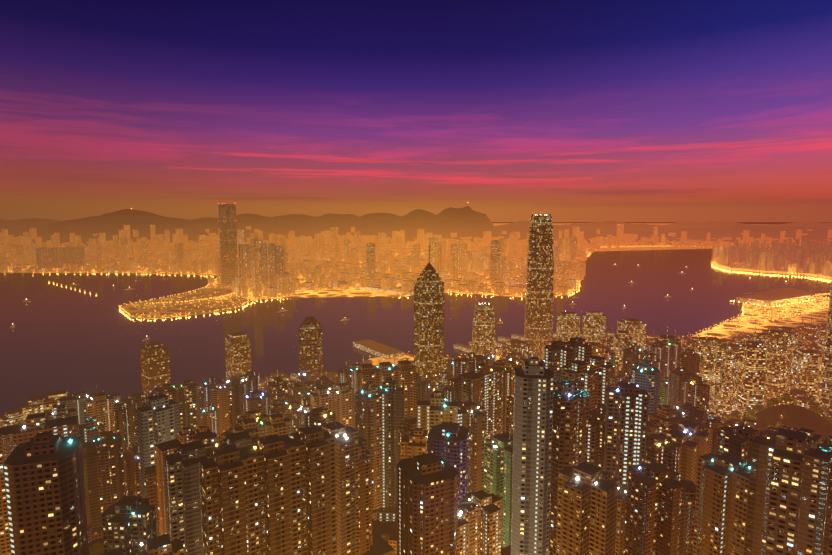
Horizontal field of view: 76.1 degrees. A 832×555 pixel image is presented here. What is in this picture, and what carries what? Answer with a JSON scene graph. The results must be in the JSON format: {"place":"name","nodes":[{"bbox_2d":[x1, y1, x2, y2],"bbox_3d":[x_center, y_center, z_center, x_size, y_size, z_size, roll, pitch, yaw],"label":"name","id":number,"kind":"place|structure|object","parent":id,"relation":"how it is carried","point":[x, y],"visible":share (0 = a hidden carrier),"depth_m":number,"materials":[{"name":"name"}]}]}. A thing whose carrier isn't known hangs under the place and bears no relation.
{"place":"outdoors","nodes":[
{"label":"outdoors","id":0,"kind":"place"},
{"bbox_2d":[120,288,250,318],"bbox_3d":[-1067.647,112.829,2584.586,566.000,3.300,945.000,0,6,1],"label":"peninsula","id":1,"kind":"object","parent":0,"point":[168,309],"depth_m":2457.85,"materials":[{"name":"orange"}]},
{"bbox_2d":[135,292,279,314],"bbox_3d":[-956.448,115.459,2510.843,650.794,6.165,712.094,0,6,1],"label":"street lights","id":2,"kind":"object","parent":1,"relation":"on","point":[204,298],"visible":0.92,"depth_m":2544.97},
{"bbox_2d":[89,521,503,554],"bbox_3d":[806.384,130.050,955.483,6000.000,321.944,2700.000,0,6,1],"label":"hillside terrain","id":3,"kind":"structure","parent":0,"point":[96,546],"depth_m":504.49,"materials":[{"name":"brown soil"}]},
{"bbox_2d":[0,223,768,318],"bbox_3d":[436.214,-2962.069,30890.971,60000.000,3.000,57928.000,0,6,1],"label":"kowloon ground","id":4,"kind":"structure","parent":0,"point":[356,291],"depth_m":3077.39,"materials":[{"name":"orange"}]},
{"bbox_2d":[2,244,830,356],"bbox_3d":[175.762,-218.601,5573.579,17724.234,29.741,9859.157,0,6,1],"label":"street lamps","id":5,"kind":"object","parent":4,"relation":"on","point":[725,267],"visible":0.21,"depth_m":2740.05,"materials":[{"name":"yellow"}]},
{"bbox_2d":[0,222,831,414],"bbox_3d":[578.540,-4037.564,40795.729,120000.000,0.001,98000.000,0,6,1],"label":"sea water","id":6,"kind":"structure","parent":0,"point":[68,338],"depth_m":2143.38,"materials":[{"name":"purple liquid"}]},
{"bbox_2d":[10,264,787,340],"bbox_3d":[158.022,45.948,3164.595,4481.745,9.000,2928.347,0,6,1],"label":"boats","id":7,"kind":"object","parent":6,"relation":"on","point":[281,310],"visible":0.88,"depth_m":2543.95,"materials":[{"name":"white"}]},
{"bbox_2d":[0,206,831,246],"bbox_3d":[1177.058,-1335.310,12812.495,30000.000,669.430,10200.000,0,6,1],"label":"mountains","id":8,"kind":"structure","parent":0,"point":[467,221],"depth_m":10318.89,"materials":[{"name":"brown stone"}]},
{"bbox_2d":[0,0,831,221],"label":"sky","id":9,"kind":"structure","parent":0,"point":[568,110],"materials":[{"name":"purple"}]},
{"bbox_2d":[360,249,831,365],"bbox_3d":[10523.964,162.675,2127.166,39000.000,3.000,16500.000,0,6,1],"label":"waterfront land","id":10,"kind":"structure","parent":0,"point":[816,315],"depth_m":2110.84,"materials":[{"name":"orange"}]},
{"bbox_2d":[0,203,831,554],"bbox_3d":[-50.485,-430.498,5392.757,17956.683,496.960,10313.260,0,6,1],"label":"buildings","id":11,"kind":"structure","parent":10,"relation":"on","point":[516,453],"depth_m":476.03,"materials":[{"name":"brown concrete"}]},
{"bbox_2d":[23,380,736,545],"bbox_3d":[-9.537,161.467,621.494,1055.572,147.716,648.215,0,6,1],"label":"white rooftop lights","id":12,"kind":"object","parent":11,"relation":"on","point":[461,512],"visible":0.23,"depth_m":398.73},
{"bbox_2d":[68,360,749,514],"bbox_3d":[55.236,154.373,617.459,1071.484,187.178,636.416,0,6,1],"label":"teal rooftop lights","id":13,"kind":"object","parent":11,"relation":"on","point":[70,441],"visible":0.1,"depth_m":437.92},
{"bbox_2d":[137,355,690,468],"bbox_3d":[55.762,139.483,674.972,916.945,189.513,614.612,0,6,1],"label":"blue rooftop lights","id":14,"kind":"object","parent":11,"relation":"on","point":[617,390],"visible":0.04,"depth_m":458.91},
{"bbox_2d":[97,299,814,448],"bbox_3d":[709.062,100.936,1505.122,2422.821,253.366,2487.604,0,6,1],"label":"orange rooftop lights","id":15,"kind":"object","parent":11,"relation":"on","point":[255,447],"visible":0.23,"depth_m":556.52},
{"bbox_2d":[742,404,831,439],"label":"hill","id":16,"kind":"structure","parent":0,"point":[797,416],"depth_m":827.72,"materials":[{"name":"brown soil"}]},
{"bbox_2d":[719,395,831,428],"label":"park tree","id":17,"kind":"object","parent":16,"relation":"on","point":[787,398],"depth_m":861.64,"materials":[{"name":"green plant"}]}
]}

